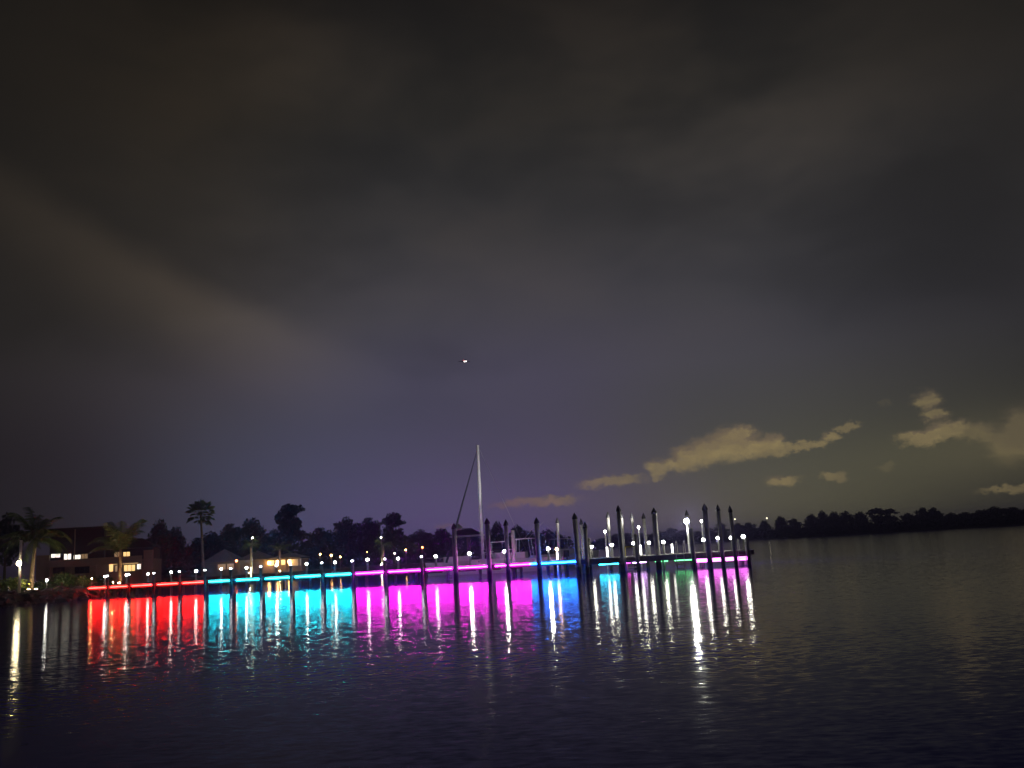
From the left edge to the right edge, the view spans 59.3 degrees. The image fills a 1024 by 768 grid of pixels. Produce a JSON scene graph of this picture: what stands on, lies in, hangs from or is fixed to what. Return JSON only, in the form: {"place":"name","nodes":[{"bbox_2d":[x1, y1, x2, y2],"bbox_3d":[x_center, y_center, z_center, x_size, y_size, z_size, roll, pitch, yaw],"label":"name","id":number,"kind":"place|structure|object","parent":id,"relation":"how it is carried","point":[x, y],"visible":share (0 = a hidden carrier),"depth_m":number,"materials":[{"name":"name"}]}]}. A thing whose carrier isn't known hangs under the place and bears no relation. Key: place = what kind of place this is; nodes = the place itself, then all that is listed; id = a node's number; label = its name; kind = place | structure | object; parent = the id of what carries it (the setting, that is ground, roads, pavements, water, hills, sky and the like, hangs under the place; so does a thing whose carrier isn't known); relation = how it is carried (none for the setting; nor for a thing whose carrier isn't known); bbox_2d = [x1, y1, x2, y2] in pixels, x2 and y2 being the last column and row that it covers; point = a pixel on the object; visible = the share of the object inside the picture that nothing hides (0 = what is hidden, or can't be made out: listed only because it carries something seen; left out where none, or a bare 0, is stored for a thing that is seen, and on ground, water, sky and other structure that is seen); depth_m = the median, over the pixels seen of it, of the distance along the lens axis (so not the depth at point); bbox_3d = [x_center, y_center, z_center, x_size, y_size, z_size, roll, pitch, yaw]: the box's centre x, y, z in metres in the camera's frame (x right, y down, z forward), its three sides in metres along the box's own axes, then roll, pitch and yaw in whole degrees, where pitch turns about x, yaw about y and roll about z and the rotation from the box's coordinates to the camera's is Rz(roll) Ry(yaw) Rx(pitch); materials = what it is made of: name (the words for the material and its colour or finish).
{"place":"outdoors","nodes":[
{"label":"outdoors","id":0,"kind":"place"},
{"bbox_2d":[36,526,161,587],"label":"house","id":1,"kind":"structure","parent":0,"point":[141,559],"depth_m":115.18,"materials":[{"name":"beige paint"}]},
{"bbox_2d":[53,567,64,573],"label":"window","id":2,"kind":"structure","parent":1,"relation":"in","point":[60,569],"depth_m":114.29,"materials":[{"name":"glass"}]},
{"bbox_2d":[75,566,89,573],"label":"window","id":3,"kind":"structure","parent":1,"relation":"in","point":[86,569],"depth_m":114.90,"materials":[{"name":"glass"}]},
{"bbox_2d":[124,564,135,571],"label":"window","id":4,"kind":"structure","parent":1,"relation":"in","point":[132,567],"depth_m":116.23,"materials":[{"name":"glass"}]},
{"bbox_2d":[201,549,309,576],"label":"house","id":5,"kind":"structure","parent":0,"point":[223,558],"depth_m":150.85,"materials":[{"name":"beige paint"}]},
{"bbox_2d":[218,564,233,569],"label":"window","id":6,"kind":"structure","parent":5,"relation":"in","point":[223,566],"depth_m":150.89,"materials":[{"name":"yellow"}]},
{"bbox_2d":[0,552,555,606],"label":"ground","id":7,"kind":"structure","parent":0,"point":[361,567],"depth_m":140.69,"materials":[{"name":"soil"}]},
{"bbox_2d":[0,512,23,589],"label":"tree","id":8,"kind":"object","parent":7,"relation":"on","point":[7,526],"visible":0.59,"depth_m":122.94,"materials":[{"name":"green plant"}]},
{"bbox_2d":[0,575,30,591],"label":"shrub","id":9,"kind":"object","parent":7,"relation":"on","point":[9,584],"visible":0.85,"depth_m":88.38,"materials":[{"name":"green plant"}]},
{"bbox_2d":[17,538,21,592],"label":"light post","id":10,"kind":"object","parent":7,"relation":"on","point":[19,563],"visible":0.91,"depth_m":86.60,"materials":[{"name":"white paint"}]},
{"bbox_2d":[0,507,71,589],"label":"palm tree","id":11,"kind":"object","parent":7,"relation":"on","point":[36,534],"visible":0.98,"depth_m":90.68,"materials":[{"name":"green plant"}]},
{"bbox_2d":[34,576,62,590],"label":"shrub","id":12,"kind":"object","parent":7,"relation":"on","point":[41,584],"visible":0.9,"depth_m":93.73,"materials":[{"name":"green plant"}]},
{"bbox_2d":[51,571,76,588],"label":"shrub","id":13,"kind":"object","parent":7,"relation":"on","point":[66,580],"visible":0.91,"depth_m":95.05,"materials":[{"name":"green plant"}]},
{"bbox_2d":[0,580,151,606],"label":"riprap","id":14,"kind":"object","parent":7,"relation":"on","point":[6,597],"visible":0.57,"depth_m":85.00,"materials":[{"name":"stone"}]},
{"bbox_2d":[71,574,95,587],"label":"shrub","id":15,"kind":"object","parent":7,"relation":"on","point":[81,581],"visible":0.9,"depth_m":96.12,"materials":[{"name":"green plant"}]},
{"bbox_2d":[92,576,112,583],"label":"shrub","id":16,"kind":"object","parent":7,"relation":"on","point":[100,579],"visible":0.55,"depth_m":109.43,"materials":[{"name":"green plant"}]},
{"bbox_2d":[88,519,147,584],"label":"palm tree","id":17,"kind":"object","parent":7,"relation":"on","point":[119,541],"visible":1,"depth_m":102.37,"materials":[{"name":"green plant"}]},
{"bbox_2d":[146,518,171,565],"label":"tree","id":18,"kind":"object","parent":7,"relation":"on","point":[159,533],"visible":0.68,"depth_m":147.85,"materials":[{"name":"green plant"}]},
{"bbox_2d":[165,526,188,577],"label":"tree","id":19,"kind":"object","parent":7,"relation":"on","point":[177,537],"visible":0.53,"depth_m":167.56,"materials":[{"name":"green plant"}]},
{"bbox_2d":[184,499,214,576],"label":"palm tree","id":20,"kind":"object","parent":7,"relation":"on","point":[198,505],"visible":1,"depth_m":148.41,"materials":[{"name":"green plant"}]},
{"bbox_2d":[190,531,220,560],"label":"tree","id":21,"kind":"object","parent":7,"relation":"on","point":[209,538],"visible":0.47,"depth_m":172.04,"materials":[{"name":"green plant"}]},
{"bbox_2d":[216,522,243,562],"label":"tree","id":22,"kind":"object","parent":7,"relation":"on","point":[230,537],"visible":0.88,"depth_m":162.53,"materials":[{"name":"green plant"}]},
{"bbox_2d":[238,536,261,565],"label":"palm tree","id":23,"kind":"object","parent":7,"relation":"on","point":[251,545],"visible":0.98,"depth_m":147.75,"materials":[{"name":"green plant"}]},
{"bbox_2d":[235,517,270,552],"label":"tree","id":24,"kind":"object","parent":7,"relation":"on","point":[252,528],"visible":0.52,"depth_m":177.15,"materials":[{"name":"green plant"}]},
{"bbox_2d":[268,542,291,574],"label":"palm tree","id":25,"kind":"object","parent":7,"relation":"on","point":[280,547],"visible":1,"depth_m":137.83,"materials":[{"name":"green plant"}]},
{"bbox_2d":[271,503,309,549],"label":"tree","id":26,"kind":"object","parent":7,"relation":"on","point":[287,520],"visible":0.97,"depth_m":172.55,"materials":[{"name":"green plant"}]},
{"bbox_2d":[306,527,333,568],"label":"tree","id":27,"kind":"object","parent":7,"relation":"on","point":[319,531],"visible":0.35,"depth_m":182.08,"materials":[{"name":"green plant"}]},
{"bbox_2d":[333,516,365,566],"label":"tree","id":28,"kind":"object","parent":7,"relation":"on","point":[346,531],"visible":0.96,"depth_m":176.91,"materials":[{"name":"green plant"}]},
{"bbox_2d":[161,525,573,577],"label":"thicket","id":29,"kind":"object","parent":7,"relation":"on","point":[412,553],"visible":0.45,"depth_m":169.41,"materials":[{"name":"plant"}]},
{"bbox_2d":[357,517,381,565],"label":"tree","id":30,"kind":"object","parent":7,"relation":"on","point":[371,526],"visible":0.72,"depth_m":182.32,"materials":[{"name":"green plant"}]},
{"bbox_2d":[373,540,393,565],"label":"palm tree","id":31,"kind":"object","parent":7,"relation":"on","point":[386,544],"visible":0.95,"depth_m":157.40,"materials":[{"name":"green plant"}]},
{"bbox_2d":[379,512,406,564],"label":"tree","id":32,"kind":"object","parent":7,"relation":"on","point":[392,520],"visible":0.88,"depth_m":167.74,"materials":[{"name":"green plant"}]},
{"bbox_2d":[405,529,431,547],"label":"tree","id":33,"kind":"object","parent":7,"relation":"on","point":[422,534],"visible":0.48,"depth_m":195.91,"materials":[{"name":"green plant"}]},
{"bbox_2d":[429,528,451,545],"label":"tree","id":34,"kind":"object","parent":7,"relation":"on","point":[441,533],"visible":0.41,"depth_m":200.69,"materials":[{"name":"green plant"}]},
{"bbox_2d":[457,536,480,546],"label":"tree","id":35,"kind":"object","parent":7,"relation":"on","point":[463,538],"visible":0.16,"depth_m":224.90,"materials":[{"name":"green plant"}]},
{"bbox_2d":[490,521,504,547],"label":"tree","id":36,"kind":"object","parent":7,"relation":"on","point":[496,531],"visible":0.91,"depth_m":167.15,"materials":[{"name":"green plant"}]},
{"bbox_2d":[508,524,526,551],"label":"tree","id":37,"kind":"object","parent":7,"relation":"on","point":[519,534],"visible":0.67,"depth_m":171.69,"materials":[{"name":"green plant"}]},
{"bbox_2d":[523,530,534,551],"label":"tree","id":38,"kind":"object","parent":7,"relation":"on","point":[529,535],"visible":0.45,"depth_m":186.30,"materials":[{"name":"green plant"}]},
{"bbox_2d":[534,528,560,543],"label":"tree","id":39,"kind":"object","parent":7,"relation":"on","point":[545,534],"visible":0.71,"depth_m":206.29,"materials":[{"name":"green plant"}]},
{"bbox_2d":[0,525,1023,767],"bbox_3d":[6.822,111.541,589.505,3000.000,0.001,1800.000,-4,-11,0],"label":"water","id":40,"kind":"structure","parent":0,"point":[905,649],"depth_m":16.09,"materials":[{"name":"black liquid"}]},
{"bbox_2d":[127,573,129,595],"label":"lamp post","id":41,"kind":"object","parent":40,"relation":"in","point":[128,585],"visible":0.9,"depth_m":89.32,"materials":[{"name":"grey"}]},
{"bbox_2d":[152,571,154,594],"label":"lamp post","id":42,"kind":"object","parent":40,"relation":"in","point":[153,583],"visible":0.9,"depth_m":88.08,"materials":[{"name":"grey"}]},
{"bbox_2d":[178,570,180,593],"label":"lamp post","id":43,"kind":"object","parent":40,"relation":"in","point":[179,582],"visible":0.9,"depth_m":86.86,"materials":[{"name":"grey"}]},
{"bbox_2d":[203,568,205,591],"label":"lamp post","id":44,"kind":"object","parent":40,"relation":"in","point":[204,580],"visible":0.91,"depth_m":85.65,"materials":[{"name":"grey"}]},
{"bbox_2d":[229,567,231,590],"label":"lamp post","id":45,"kind":"object","parent":40,"relation":"in","point":[230,579],"visible":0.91,"depth_m":84.46,"materials":[{"name":"grey"}]},
{"bbox_2d":[259,565,261,589],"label":"lamp post","id":46,"kind":"object","parent":40,"relation":"in","point":[260,577],"visible":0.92,"depth_m":83.12,"materials":[{"name":"grey"}]},
{"bbox_2d":[289,563,292,587],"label":"lamp post","id":47,"kind":"object","parent":40,"relation":"in","point":[290,576],"visible":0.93,"depth_m":81.83,"materials":[{"name":"grey"}]},
{"bbox_2d":[320,561,323,586],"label":"lamp post","id":48,"kind":"object","parent":40,"relation":"in","point":[321,576],"visible":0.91,"depth_m":80.54,"materials":[{"name":"grey"}]},
{"bbox_2d":[351,559,353,584],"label":"lamp post","id":49,"kind":"object","parent":40,"relation":"in","point":[352,572],"visible":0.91,"depth_m":79.30,"materials":[{"name":"grey"}]},
{"bbox_2d":[383,557,386,582],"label":"lamp post","id":50,"kind":"object","parent":40,"relation":"in","point":[384,571],"visible":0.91,"depth_m":78.06,"materials":[{"name":"grey"}]},
{"bbox_2d":[88,538,753,596],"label":"pier","id":51,"kind":"structure","parent":40,"relation":"in","point":[701,557],"depth_m":76.27,"materials":[{"name":"grey"}]},
{"bbox_2d":[684,518,689,552],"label":"tall lamp","id":52,"kind":"object","parent":51,"relation":"on","point":[686,520],"visible":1,"depth_m":70.27,"materials":[{"name":"white paint"}]},
{"bbox_2d":[420,555,423,581],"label":"lamp post","id":53,"kind":"object","parent":40,"relation":"in","point":[421,568],"visible":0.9,"depth_m":76.65,"materials":[{"name":"grey"}]},
{"bbox_2d":[425,551,471,575],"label":"motorboat","id":54,"kind":"object","parent":40,"relation":"on","point":[462,559],"visible":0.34,"depth_m":96.81,"materials":[{"name":"white plastic"}]},
{"bbox_2d":[451,523,458,579],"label":"mooring pile","id":55,"kind":"object","parent":40,"relation":"in","point":[455,553],"visible":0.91,"depth_m":75.30,"materials":[{"name":"wood"}]},
{"bbox_2d":[449,524,485,559],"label":"boathouse","id":56,"kind":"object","parent":40,"relation":"in","point":[467,532],"visible":0.3,"depth_m":124.67,"materials":[{"name":"grey"}]},
{"bbox_2d":[443,445,528,574],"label":"sailboat","id":57,"kind":"object","parent":40,"relation":"on","point":[477,562],"visible":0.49,"depth_m":95.08,"materials":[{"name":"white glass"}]},
{"bbox_2d":[484,518,491,577],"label":"mooring pile","id":58,"kind":"object","parent":40,"relation":"in","point":[488,548],"visible":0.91,"depth_m":74.14,"materials":[{"name":"wood"}]},
{"bbox_2d":[477,527,511,572],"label":"motorboat","id":59,"kind":"object","parent":40,"relation":"on","point":[496,554],"visible":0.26,"depth_m":92.88,"materials":[{"name":"white plastic"}]},
{"bbox_2d":[503,519,510,577],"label":"mooring pile","id":60,"kind":"object","parent":40,"relation":"in","point":[507,554],"visible":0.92,"depth_m":73.53,"materials":[{"name":"wood"}]},
{"bbox_2d":[511,530,516,574],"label":"mooring pile","id":61,"kind":"object","parent":40,"relation":"in","point":[513,546],"visible":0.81,"depth_m":80.21,"materials":[{"name":"wood"}]},
{"bbox_2d":[479,521,568,573],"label":"motorboat","id":62,"kind":"object","parent":40,"relation":"on","point":[521,556],"visible":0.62,"depth_m":90.44,"materials":[{"name":"white plastic"}]},
{"bbox_2d":[534,517,541,575],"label":"mooring pile","id":63,"kind":"object","parent":40,"relation":"in","point":[538,547],"visible":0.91,"depth_m":72.42,"materials":[{"name":"wood"}]},
{"bbox_2d":[555,518,561,571],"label":"mooring pile","id":64,"kind":"object","parent":40,"relation":"in","point":[558,540],"visible":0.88,"depth_m":81.81,"materials":[{"name":"wood"}]},
{"bbox_2d":[528,526,598,559],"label":"motorboat","id":65,"kind":"object","parent":40,"relation":"on","point":[572,553],"visible":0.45,"depth_m":117.14,"materials":[{"name":"clear plastic"}]},
{"bbox_2d":[572,513,581,573],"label":"mooring pile","id":66,"kind":"object","parent":40,"relation":"in","point":[576,544],"visible":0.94,"depth_m":71.13,"materials":[{"name":"wood"}]},
{"bbox_2d":[579,519,585,569],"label":"mooring pile","id":67,"kind":"object","parent":40,"relation":"in","point":[582,537],"visible":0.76,"depth_m":76.75,"materials":[{"name":"wood"}]},
{"bbox_2d":[583,522,589,573],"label":"mooring pile","id":68,"kind":"object","parent":40,"relation":"in","point":[586,551],"visible":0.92,"depth_m":70.38,"materials":[{"name":"wood"}]},
{"bbox_2d":[606,512,612,569],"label":"mooring pile","id":69,"kind":"object","parent":40,"relation":"in","point":[609,533],"visible":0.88,"depth_m":77.92,"materials":[{"name":"wood"}]},
{"bbox_2d":[616,506,625,571],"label":"mooring pile","id":70,"kind":"object","parent":40,"relation":"in","point":[620,539],"visible":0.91,"depth_m":69.85,"materials":[{"name":"wood"}]},
{"bbox_2d":[621,513,625,555],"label":"mooring pile","id":71,"kind":"object","parent":40,"relation":"in","point":[623,533],"visible":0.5,"depth_m":77.50,"materials":[{"name":"wood"}]},
{"bbox_2d":[630,513,636,568],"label":"mooring pile","id":72,"kind":"object","parent":40,"relation":"in","point":[632,527],"visible":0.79,"depth_m":77.22,"materials":[{"name":"wood"}]},
{"bbox_2d":[634,534,640,570],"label":"mooring pile","id":73,"kind":"object","parent":40,"relation":"in","point":[637,552],"visible":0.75,"depth_m":69.26,"materials":[{"name":"wood"}]},
{"bbox_2d":[642,513,649,567],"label":"mooring pile","id":74,"kind":"object","parent":40,"relation":"in","point":[645,538],"visible":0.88,"depth_m":76.63,"materials":[{"name":"wood"}]},
{"bbox_2d":[651,508,661,569],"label":"mooring pile","id":75,"kind":"object","parent":40,"relation":"in","point":[656,535],"visible":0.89,"depth_m":69.57,"materials":[{"name":"wood"}]},
{"bbox_2d":[685,510,691,564],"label":"mooring pile","id":76,"kind":"object","parent":40,"relation":"in","point":[686,514],"visible":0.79,"depth_m":76.33,"materials":[{"name":"wood"}]},
{"bbox_2d":[689,528,696,567],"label":"mooring pile","id":77,"kind":"object","parent":40,"relation":"in","point":[693,554],"visible":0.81,"depth_m":67.56,"materials":[{"name":"wood"}]},
{"bbox_2d":[701,504,712,567],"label":"mooring pile","id":78,"kind":"object","parent":40,"relation":"in","point":[704,509],"visible":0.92,"depth_m":67.31,"materials":[{"name":"wood"}]},
{"bbox_2d":[716,504,724,566],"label":"mooring pile","id":79,"kind":"object","parent":40,"relation":"in","point":[720,536],"visible":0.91,"depth_m":66.95,"materials":[{"name":"wood"}]},
{"bbox_2d":[728,505,737,565],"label":"mooring pile","id":80,"kind":"object","parent":40,"relation":"in","point":[730,511],"visible":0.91,"depth_m":66.57,"materials":[{"name":"wood"}]},
{"bbox_2d":[745,537,750,565],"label":"mooring pile","id":81,"kind":"object","parent":40,"relation":"in","point":[748,551],"visible":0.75,"depth_m":66.17,"materials":[{"name":"wood"}]},
{"bbox_2d":[0,0,1023,582],"label":"sky","id":82,"kind":"structure","parent":0,"point":[761,259],"materials":[{"name":"grey"}]},
{"bbox_2d":[593,523,1023,548],"bbox_3d":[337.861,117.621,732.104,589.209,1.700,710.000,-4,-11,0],"label":"shore","id":83,"kind":"structure","parent":0,"point":[939,528],"depth_m":513.98,"materials":[{"name":"soil"}]},
{"bbox_2d":[662,528,677,542],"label":"tree","id":84,"kind":"object","parent":83,"relation":"on","point":[670,532],"visible":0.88,"depth_m":693.13,"materials":[{"name":"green plant"}]},
{"bbox_2d":[713,523,729,533],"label":"tree","id":85,"kind":"object","parent":83,"relation":"on","point":[722,525],"visible":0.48,"depth_m":654.28,"materials":[{"name":"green plant"}]},
{"bbox_2d":[734,523,743,532],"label":"tree","id":86,"kind":"object","parent":83,"relation":"on","point":[737,528],"visible":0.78,"depth_m":639.42,"materials":[{"name":"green plant"}]},
{"bbox_2d":[739,522,756,531],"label":"tree","id":87,"kind":"object","parent":83,"relation":"on","point":[747,526],"visible":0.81,"depth_m":632.08,"materials":[{"name":"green plant"}]},
{"bbox_2d":[774,516,787,529],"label":"tree","id":88,"kind":"object","parent":83,"relation":"on","point":[780,522],"visible":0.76,"depth_m":605.23,"materials":[{"name":"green plant"}]},
{"bbox_2d":[786,518,801,526],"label":"tree","id":89,"kind":"object","parent":83,"relation":"on","point":[792,521],"visible":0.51,"depth_m":594.23,"materials":[{"name":"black plant"}]},
{"bbox_2d":[590,512,1023,547],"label":"wood","id":90,"kind":"object","parent":83,"relation":"on","point":[905,524],"visible":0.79,"depth_m":533.55,"materials":[{"name":"green wood"}]},
{"bbox_2d":[804,513,816,527],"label":"tree","id":91,"kind":"object","parent":83,"relation":"on","point":[811,519],"visible":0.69,"depth_m":579.72,"materials":[{"name":"black plant"}]},
{"bbox_2d":[815,510,828,534],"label":"tree","id":92,"kind":"object","parent":83,"relation":"on","point":[822,517],"visible":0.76,"depth_m":570.48,"materials":[{"name":"black plant"}]},
{"bbox_2d":[826,511,840,529],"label":"tree","id":93,"kind":"object","parent":83,"relation":"on","point":[832,519],"visible":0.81,"depth_m":561.47,"materials":[{"name":"black plant"}]},
{"bbox_2d":[836,511,853,524],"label":"tree","id":94,"kind":"object","parent":83,"relation":"on","point":[846,517],"visible":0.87,"depth_m":551.49,"materials":[{"name":"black plant"}]},
{"bbox_2d":[852,511,868,524],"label":"tree","id":95,"kind":"object","parent":83,"relation":"on","point":[860,517],"visible":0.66,"depth_m":539.61,"materials":[{"name":"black plant"}]},
{"bbox_2d":[865,508,885,521],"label":"tree","id":96,"kind":"object","parent":83,"relation":"on","point":[877,517],"visible":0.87,"depth_m":530.30,"materials":[{"name":"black plant"}]},
{"bbox_2d":[879,508,899,524],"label":"tree","id":97,"kind":"object","parent":83,"relation":"on","point":[887,513],"visible":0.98,"depth_m":521.44,"materials":[{"name":"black plant"}]},
{"bbox_2d":[900,513,916,520],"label":"tree","id":98,"kind":"object","parent":83,"relation":"on","point":[907,515],"visible":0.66,"depth_m":510.80,"materials":[{"name":"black plant"}]},
{"bbox_2d":[913,507,927,520],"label":"tree","id":99,"kind":"object","parent":83,"relation":"on","point":[922,512],"visible":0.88,"depth_m":500.95,"materials":[{"name":"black plant"}]},
{"bbox_2d":[927,507,944,518],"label":"tree","id":100,"kind":"object","parent":83,"relation":"on","point":[932,511],"visible":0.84,"depth_m":494.53,"materials":[{"name":"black plant"}]},
{"bbox_2d":[979,506,1006,517],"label":"tree","id":101,"kind":"object","parent":83,"relation":"on","point":[991,510],"visible":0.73,"depth_m":458.46,"materials":[{"name":"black plant"}]},
{"bbox_2d":[999,507,1022,517],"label":"tree","id":102,"kind":"object","parent":83,"relation":"on","point":[1010,510],"visible":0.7,"depth_m":448.50,"materials":[{"name":"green plant"}]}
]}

